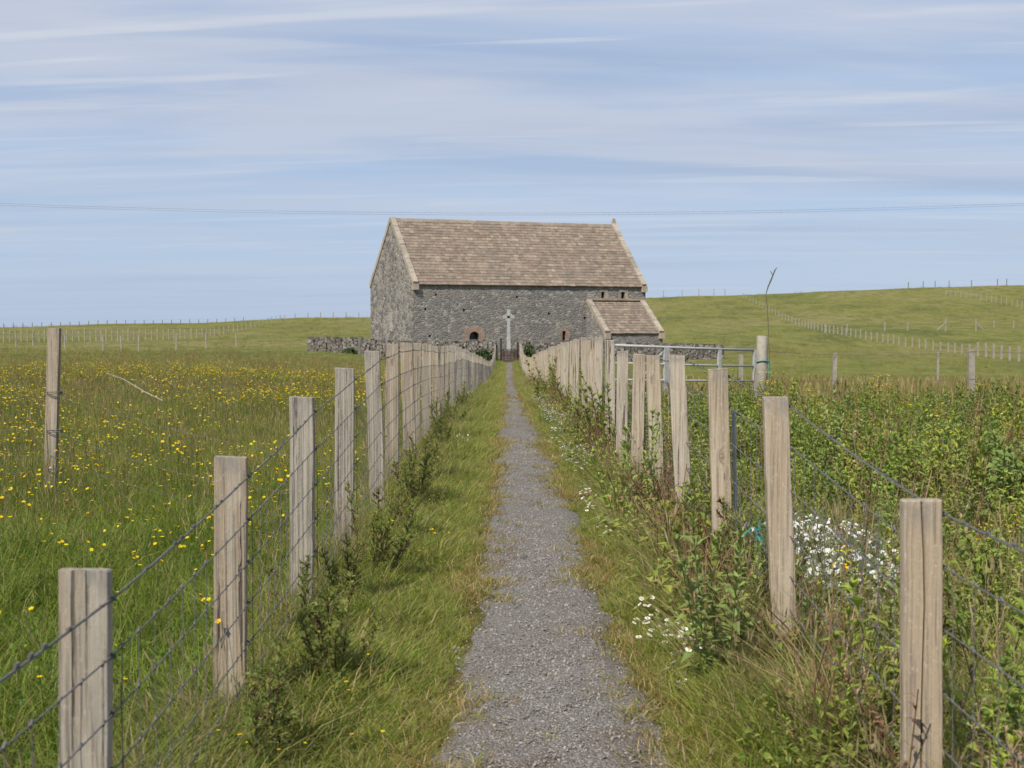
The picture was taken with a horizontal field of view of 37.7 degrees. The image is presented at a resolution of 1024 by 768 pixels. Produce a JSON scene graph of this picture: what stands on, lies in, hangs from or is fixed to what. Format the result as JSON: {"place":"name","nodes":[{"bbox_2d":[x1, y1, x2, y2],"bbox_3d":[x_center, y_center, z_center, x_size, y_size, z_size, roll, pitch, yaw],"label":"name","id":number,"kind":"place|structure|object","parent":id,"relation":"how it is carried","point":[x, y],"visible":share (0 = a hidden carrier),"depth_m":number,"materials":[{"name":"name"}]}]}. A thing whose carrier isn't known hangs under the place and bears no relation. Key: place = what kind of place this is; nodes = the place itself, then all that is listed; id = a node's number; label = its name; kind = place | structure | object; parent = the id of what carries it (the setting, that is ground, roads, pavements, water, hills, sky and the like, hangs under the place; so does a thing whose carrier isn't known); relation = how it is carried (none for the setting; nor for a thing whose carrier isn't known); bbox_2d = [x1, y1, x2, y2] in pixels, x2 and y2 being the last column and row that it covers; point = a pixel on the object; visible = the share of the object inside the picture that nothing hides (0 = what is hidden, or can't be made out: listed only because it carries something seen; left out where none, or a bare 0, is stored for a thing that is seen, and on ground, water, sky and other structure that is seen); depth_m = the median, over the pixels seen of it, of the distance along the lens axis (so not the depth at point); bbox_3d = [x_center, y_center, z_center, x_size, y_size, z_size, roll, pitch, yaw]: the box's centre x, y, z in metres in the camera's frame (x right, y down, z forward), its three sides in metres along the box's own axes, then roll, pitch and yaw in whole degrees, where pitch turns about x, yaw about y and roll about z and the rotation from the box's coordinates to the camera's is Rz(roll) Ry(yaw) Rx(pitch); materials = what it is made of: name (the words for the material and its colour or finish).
{"place":"outdoors","nodes":[
{"label":"outdoors","id":0,"kind":"place"},
{"bbox_2d":[0,285,1023,767],"bbox_3d":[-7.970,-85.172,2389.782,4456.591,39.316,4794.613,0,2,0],"label":"ground","id":1,"kind":"structure","parent":0,"point":[700,325],"depth_m":223.94,"materials":[{"name":"green plant"}]},
{"bbox_2d":[1,333,236,351],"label":"field fence","id":2,"kind":"object","parent":1,"relation":"on","point":[121,340],"visible":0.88,"depth_m":129.31,"materials":[{"name":"wood"}]},
{"bbox_2d":[3,317,243,327],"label":"field fence","id":3,"kind":"object","parent":1,"relation":"on","point":[116,322],"visible":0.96,"depth_m":380.78,"materials":[{"name":"wood"}]},
{"bbox_2d":[107,373,163,400],"bbox_3d":[-4.714,0.031,18.674,0.015,0.292,1.994,-1,3,-34],"label":"fallen rail","id":4,"kind":"object","parent":1,"relation":"on","point":[138,388],"visible":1,"depth_m":18.49,"materials":[{"name":"grey wood"}]},
{"bbox_2d":[0,315,279,341],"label":"field fence","id":5,"kind":"object","parent":1,"relation":"on","point":[106,329],"visible":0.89,"depth_m":160.72,"materials":[{"name":"wood"}]},
{"bbox_2d":[0,328,334,535],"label":"old fence","id":6,"kind":"object","parent":1,"relation":"on","point":[53,393],"visible":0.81,"depth_m":11.17,"materials":[{"name":"wood"}]},
{"bbox_2d":[0,316,370,341],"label":"rough grass","id":7,"kind":"structure","parent":1,"relation":"on","point":[297,340],"depth_m":252.94,"materials":[{"name":"green plant"}]},
{"bbox_2d":[0,335,421,379],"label":"rough grass","id":8,"kind":"structure","parent":1,"relation":"on","point":[208,350],"depth_m":83.89,"materials":[{"name":"green plant"}]},
{"bbox_2d":[0,365,459,767],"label":"meadow grass","id":9,"kind":"structure","parent":1,"relation":"on","point":[48,684],"depth_m":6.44,"materials":[{"name":"green plant"}]},
{"bbox_2d":[0,358,467,755],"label":"buttercups","id":10,"kind":"object","parent":1,"relation":"on","point":[276,480],"visible":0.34,"depth_m":12.36,"materials":[{"name":"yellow plant"}]},
{"bbox_2d":[0,346,477,440],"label":"seeding grass","id":11,"kind":"structure","parent":1,"relation":"on","point":[271,364],"depth_m":47.52,"materials":[{"name":"green plant"}]},
{"bbox_2d":[0,342,495,767],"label":"path fence","id":12,"kind":"object","parent":1,"relation":"on","point":[87,599],"visible":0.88,"depth_m":4.88,"materials":[{"name":"wood"}]},
{"bbox_2d":[234,628,301,767],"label":"gorse bush","id":13,"kind":"object","parent":1,"relation":"on","point":[270,700],"visible":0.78,"depth_m":4.41,"materials":[{"name":"green plant"}]},
{"bbox_2d":[263,555,348,634],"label":"gorse bush","id":14,"kind":"object","parent":1,"relation":"on","point":[305,592],"visible":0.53,"depth_m":5.94,"materials":[{"name":"green plant"}]},
{"bbox_2d":[318,531,363,597],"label":"gorse bush","id":15,"kind":"object","parent":1,"relation":"on","point":[353,564],"visible":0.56,"depth_m":6.79,"materials":[{"name":"green plant"}]},
{"bbox_2d":[296,571,388,682],"bbox_3d":[-0.623,0.861,5.218,0.331,0.449,0.268,-2,3,-45],"label":"gorse bush","id":16,"kind":"object","parent":1,"relation":"on","point":[334,652],"visible":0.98,"depth_m":5.19,"materials":[{"name":"green plant"}]},
{"bbox_2d":[341,347,357,353],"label":"bush","id":17,"kind":"object","parent":1,"relation":"on","point":[351,350],"visible":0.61,"depth_m":118.26,"materials":[{"name":"green plant"}]},
{"bbox_2d":[358,337,360,354],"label":"lone post","id":18,"kind":"object","parent":1,"relation":"on","point":[359,345],"visible":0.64,"depth_m":111.84,"materials":[{"name":"grey wood"}]},
{"bbox_2d":[344,481,420,573],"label":"shrub","id":19,"kind":"object","parent":1,"relation":"on","point":[380,527],"visible":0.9,"depth_m":7.58,"materials":[{"name":"green plant"}]},
{"bbox_2d":[385,479,413,531],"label":"gorse bush","id":20,"kind":"object","parent":1,"relation":"on","point":[401,511],"visible":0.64,"depth_m":9.15,"materials":[{"name":"green plant"}]},
{"bbox_2d":[306,337,497,361],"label":"churchyard wall","id":21,"kind":"structure","parent":1,"relation":"on","point":[333,344],"depth_m":120.30,"materials":[{"name":"stone"}]},
{"bbox_2d":[390,439,438,498],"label":"shrub","id":22,"kind":"object","parent":1,"relation":"on","point":[421,478],"visible":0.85,"depth_m":10.70,"materials":[{"name":"green plant"}]},
{"bbox_2d":[403,429,440,463],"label":"gorse bush","id":23,"kind":"object","parent":1,"relation":"on","point":[431,444],"visible":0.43,"depth_m":12.99,"materials":[{"name":"green plant"}]},
{"bbox_2d":[217,444,644,767],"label":"buttercups","id":24,"kind":"object","parent":1,"relation":"on","point":[367,654],"visible":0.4,"depth_m":5.15,"materials":[{"name":"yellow plant"}]},
{"bbox_2d":[429,397,453,444],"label":"gorse bush","id":25,"kind":"object","parent":1,"relation":"on","point":[439,429],"visible":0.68,"depth_m":16.05,"materials":[{"name":"green plant"}]},
{"bbox_2d":[440,390,467,422],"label":"gorse bush","id":26,"kind":"object","parent":1,"relation":"on","point":[448,405],"visible":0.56,"depth_m":20.02,"materials":[{"name":"green plant"}]},
{"bbox_2d":[458,380,467,405],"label":"gorse bush","id":27,"kind":"object","parent":1,"relation":"on","point":[464,391],"visible":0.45,"depth_m":26.05,"materials":[{"name":"green plant"}]},
{"bbox_2d":[54,360,893,767],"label":"verge grass","id":28,"kind":"structure","parent":1,"relation":"on","point":[416,636],"depth_m":5.85,"materials":[{"name":"green plant"}]},
{"bbox_2d":[473,349,500,360],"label":"nettle patch","id":29,"kind":"object","parent":1,"relation":"on","point":[483,354],"visible":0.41,"depth_m":117.21,"materials":[{"name":"green plant"}]},
{"bbox_2d":[500,338,501,358],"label":"gate post","id":30,"kind":"object","parent":1,"relation":"on","point":[500,346],"visible":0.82,"depth_m":117.60,"materials":[{"name":"metal"}]},
{"bbox_2d":[503,309,513,360],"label":"stone cross","id":31,"kind":"object","parent":1,"relation":"on","point":[508,316],"visible":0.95,"depth_m":123.81,"materials":[{"name":"white stone"}]},
{"bbox_2d":[501,349,517,361],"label":"iron gate","id":32,"kind":"structure","parent":1,"relation":"on","point":[508,355],"depth_m":117.46,"materials":[{"name":"grey metal"}]},
{"bbox_2d":[0,360,1022,767],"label":"rank grass","id":33,"kind":"structure","parent":1,"relation":"on","point":[208,722],"depth_m":4.85,"materials":[{"name":"green plant"}]},
{"bbox_2d":[369,217,664,356],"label":"chapel","id":34,"kind":"structure","parent":1,"relation":"on","point":[448,280],"depth_m":138.13,"materials":[{"name":"grey stone"}]},
{"bbox_2d":[389,308,392,331],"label":"window","id":35,"kind":"structure","parent":34,"relation":"in","point":[391,309],"depth_m":138.50,"materials":[{"name":"stone"}]},
{"bbox_2d":[463,325,485,341],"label":"doorway","id":36,"kind":"structure","parent":34,"relation":"in","point":[474,328],"depth_m":135.16,"materials":[{"name":"stone"}]},
{"bbox_2d":[559,329,570,340],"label":"window","id":37,"kind":"structure","parent":34,"relation":"in","point":[568,334],"depth_m":138.63,"materials":[{"name":"stone"}]},
{"bbox_2d":[599,289,608,297],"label":"window","id":38,"kind":"structure","parent":34,"relation":"in","point":[601,291],"depth_m":140.03,"materials":[{"name":"stone"}]},
{"bbox_2d":[618,290,628,298],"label":"window","id":39,"kind":"structure","parent":34,"relation":"in","point":[620,292],"depth_m":140.82,"materials":[{"name":"stone"}]},
{"bbox_2d":[523,342,534,356],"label":"ivy","id":40,"kind":"object","parent":1,"relation":"on","point":[528,352],"visible":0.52,"depth_m":117.86,"materials":[{"name":"green plant"}]},
{"bbox_2d":[547,355,556,388],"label":"gorse bush","id":41,"kind":"object","parent":1,"relation":"on","point":[555,359],"visible":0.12,"depth_m":28.89,"materials":[{"name":"green plant"}]},
{"bbox_2d":[353,363,767,767],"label":"edge moss","id":42,"kind":"object","parent":1,"relation":"on","point":[475,590],"visible":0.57,"depth_m":6.25,"materials":[{"name":"green plant"}]},
{"bbox_2d":[531,392,604,472],"bbox_3d":[0.588,0.494,20.862,0.536,0.521,16.359,0,2,0],"label":"white clover","id":43,"kind":"object","parent":1,"relation":"on","point":[552,420],"visible":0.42,"depth_m":19.14,"materials":[{"name":"green plant"}]},
{"bbox_2d":[548,363,604,411],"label":"gorse bush","id":44,"kind":"object","parent":1,"relation":"on","point":[554,379],"visible":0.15,"depth_m":21.58,"materials":[{"name":"green plant"}]},
{"bbox_2d":[575,379,604,421],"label":"gorse bush","id":45,"kind":"object","parent":1,"relation":"on","point":[592,402],"visible":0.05,"depth_m":17.82,"materials":[{"name":"green plant"}]},
{"bbox_2d":[463,427,719,695],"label":"daisies","id":46,"kind":"object","parent":1,"relation":"on","point":[688,649],"visible":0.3,"depth_m":6.28,"materials":[{"name":"white plant"}]},
{"bbox_2d":[573,376,631,439],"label":"gorse bush","id":47,"kind":"object","parent":1,"relation":"on","point":[587,417],"visible":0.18,"depth_m":15.52,"materials":[{"name":"green plant"}]},
{"bbox_2d":[518,341,723,361],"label":"churchyard wall","id":48,"kind":"structure","parent":1,"relation":"on","point":[687,353],"depth_m":120.42,"materials":[{"name":"stone"}]},
{"bbox_2d":[611,425,647,462],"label":"gorse bush","id":49,"kind":"object","parent":1,"relation":"on","point":[613,428],"visible":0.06,"depth_m":13.05,"materials":[{"name":"green plant"}]},
{"bbox_2d":[593,439,695,473],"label":"dry grass tuft","id":50,"kind":"object","parent":1,"relation":"on","point":[628,459],"visible":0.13,"depth_m":11.85,"materials":[{"name":"plant"}]},
{"bbox_2d":[644,462,691,501],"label":"gorse bush","id":51,"kind":"object","parent":1,"relation":"on","point":[658,482],"visible":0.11,"depth_m":10.11,"materials":[{"name":"green plant"}]},
{"bbox_2d":[607,513,753,562],"bbox_3d":[0.939,0.824,7.492,0.843,0.436,0.934,-1,2,-19],"label":"dry grass tuft","id":52,"kind":"object","parent":1,"relation":"on","point":[682,539],"visible":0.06,"depth_m":7.53,"materials":[{"name":"plant"}]},
{"bbox_2d":[605,481,798,538],"bbox_3d":[0.989,0.742,8.243,1.456,0.537,1.167,2,3,38],"label":"dry grass tuft","id":53,"kind":"object","parent":1,"relation":"on","point":[659,522],"visible":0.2,"depth_m":8.26,"materials":[{"name":"plant"}]},
{"bbox_2d":[521,355,899,767],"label":"dock leaves","id":54,"kind":"object","parent":1,"relation":"on","point":[601,443],"visible":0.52,"depth_m":5.82,"materials":[{"name":"green plant"}]},
{"bbox_2d":[682,495,765,584],"bbox_3d":[1.016,0.792,6.951,0.426,0.542,0.346,0,2,-4],"label":"gorse bush","id":55,"kind":"object","parent":1,"relation":"on","point":[726,514],"visible":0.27,"depth_m":7.03,"materials":[{"name":"green plant"}]},
{"bbox_2d":[698,463,751,548],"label":"gorse bush","id":56,"kind":"object","parent":1,"relation":"on","point":[705,504],"visible":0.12,"depth_m":8.07,"materials":[{"name":"green plant"}]},
{"bbox_2d":[732,412,737,536],"bbox_3d":[1.072,0.635,7.183,0.048,1.004,0.019,0,2,0],"label":"metal stake","id":57,"kind":"object","parent":1,"relation":"on","point":[734,444],"visible":0.58,"depth_m":7.17,"materials":[{"name":"grey metal"}]},
{"bbox_2d":[738,354,742,379],"bbox_3d":[5.192,0.013,34.043,0.095,1.372,0.096,0,2,0],"label":"lone post","id":58,"kind":"object","parent":1,"relation":"on","point":[740,371],"visible":0.36,"depth_m":33.98,"materials":[{"name":"beige wood"}]},
{"bbox_2d":[757,335,767,402],"bbox_3d":[3.669,0.140,22.034,0.165,1.707,0.163,0,2,0],"label":"gate post","id":59,"kind":"object","parent":1,"relation":"on","point":[762,347],"visible":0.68,"depth_m":21.95,"materials":[{"name":"beige wood"}]},
{"bbox_2d":[614,344,756,402],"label":"farm gate","id":60,"kind":"structure","parent":59,"relation":"attached to","point":[665,352],"depth_m":21.54,"materials":[{"name":"silver metal"}]},
{"bbox_2d":[756,360,768,375],"bbox_3d":[3.668,-0.215,22.020,0.193,0.296,0.193,-1,2,-26],"label":"baler twine","id":61,"kind":"object","parent":59,"relation":"attached to","point":[764,361],"visible":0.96,"depth_m":21.97,"materials":[{"name":"teal plastic"}]},
{"bbox_2d":[505,374,1023,767],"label":"dead grass","id":62,"kind":"structure","parent":1,"relation":"on","point":[543,398],"depth_m":8.08,"materials":[{"name":"green plant"}]},
{"bbox_2d":[715,524,815,615],"bbox_3d":[1.048,0.802,6.221,0.299,0.506,0.456,0,2,-12],"label":"shrub","id":63,"kind":"object","parent":1,"relation":"on","point":[763,568],"visible":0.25,"depth_m":6.24,"materials":[{"name":"green plant"}]},
{"bbox_2d":[646,564,891,663],"bbox_3d":[0.984,0.900,5.588,1.051,0.491,0.948,0,2,-8],"label":"dry grass tuft","id":64,"kind":"object","parent":1,"relation":"on","point":[788,632],"visible":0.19,"depth_m":5.52,"materials":[{"name":"plant"}]},
{"bbox_2d":[519,337,1023,767],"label":"path fence","id":65,"kind":"object","parent":1,"relation":"on","point":[922,567],"visible":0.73,"depth_m":5.57,"materials":[{"name":"wood"}]},
{"bbox_2d":[742,520,767,572],"bbox_3d":[1.076,0.729,6.436,0.183,0.291,0.044,0,2,0],"label":"baler twine","id":66,"kind":"object","parent":65,"relation":"hanging from","point":[758,530],"visible":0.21,"depth_m":6.43,"materials":[{"name":"teal plastic"}]},
{"bbox_2d":[766,268,776,395],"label":"dry stalk","id":67,"kind":"object","parent":1,"relation":"on","point":[768,326],"visible":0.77,"depth_m":6.10,"materials":[{"name":"brown plant"}]},
{"bbox_2d":[744,570,801,616],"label":"gorse bush","id":68,"kind":"object","parent":1,"relation":"on","point":[763,573],"visible":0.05,"depth_m":6.16,"materials":[{"name":"green plant"}]},
{"bbox_2d":[542,373,1023,420],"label":"seeding grass","id":69,"kind":"structure","parent":1,"relation":"on","point":[817,383],"depth_m":23.73,"materials":[{"name":"green plant"}]},
{"bbox_2d":[568,347,1023,382],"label":"rough grass","id":70,"kind":"structure","parent":1,"relation":"on","point":[879,362],"depth_m":97.20,"materials":[{"name":"green plant"}]},
{"bbox_2d":[569,385,1023,767],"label":"tall grass","id":71,"kind":"structure","parent":1,"relation":"on","point":[966,706],"depth_m":5.57,"materials":[{"name":"green plant"}]},
{"bbox_2d":[578,368,1023,767],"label":"leafy weeds","id":72,"kind":"object","parent":1,"relation":"on","point":[852,429],"visible":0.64,"depth_m":9.65,"materials":[{"name":"green plant"}]},
{"bbox_2d":[732,497,899,621],"bbox_3d":[1.548,0.858,7.363,1.009,0.483,2.212,0,2,0],"label":"white mayweed","id":73,"kind":"object","parent":1,"relation":"on","point":[853,535],"visible":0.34,"depth_m":7.21,"materials":[{"name":"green plant"}]},
{"bbox_2d":[687,580,978,723],"bbox_3d":[1.057,0.867,4.651,1.100,0.505,1.000,-2,3,-38],"label":"dry grass tuft","id":74,"kind":"object","parent":1,"relation":"on","point":[832,695],"visible":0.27,"depth_m":4.67,"materials":[{"name":"plant"}]},
{"bbox_2d":[649,286,1023,351],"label":"rough grass","id":75,"kind":"structure","parent":1,"relation":"on","point":[847,347],"depth_m":264.63,"materials":[{"name":"green plant"}]},
{"bbox_2d":[746,295,1022,361],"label":"field fence","id":76,"kind":"object","parent":1,"relation":"on","point":[1001,354],"visible":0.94,"depth_m":179.66,"materials":[{"name":"wood"}]},
{"bbox_2d":[768,350,1023,399],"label":"field fence","id":77,"kind":"object","parent":1,"relation":"on","point":[971,366],"visible":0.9,"depth_m":22.99,"materials":[{"name":"wood"}]},
{"bbox_2d":[824,318,1013,332],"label":"field fence","id":78,"kind":"object","parent":1,"relation":"on","point":[976,324],"visible":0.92,"depth_m":222.50,"materials":[{"name":"wood"}]},
{"bbox_2d":[908,279,1006,288],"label":"field fence","id":79,"kind":"object","parent":1,"relation":"on","point":[949,283],"visible":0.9,"depth_m":403.58,"materials":[{"name":"wood"}]},
{"bbox_2d":[950,290,1021,307],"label":"field fence","id":80,"kind":"object","parent":1,"relation":"on","point":[986,298],"visible":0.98,"depth_m":339.77,"materials":[{"name":"wood"}]},
{"bbox_2d":[0,0,1023,326],"label":"sky","id":81,"kind":"structure","parent":0,"point":[351,113],"materials":[{"name":"blue"}]},
{"bbox_2d":[414,363,704,767],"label":"gravel path","id":82,"kind":"structure","parent":0,"point":[516,710],"depth_m":5.75,"materials":[{"name":"grey gravel"}]}
]}

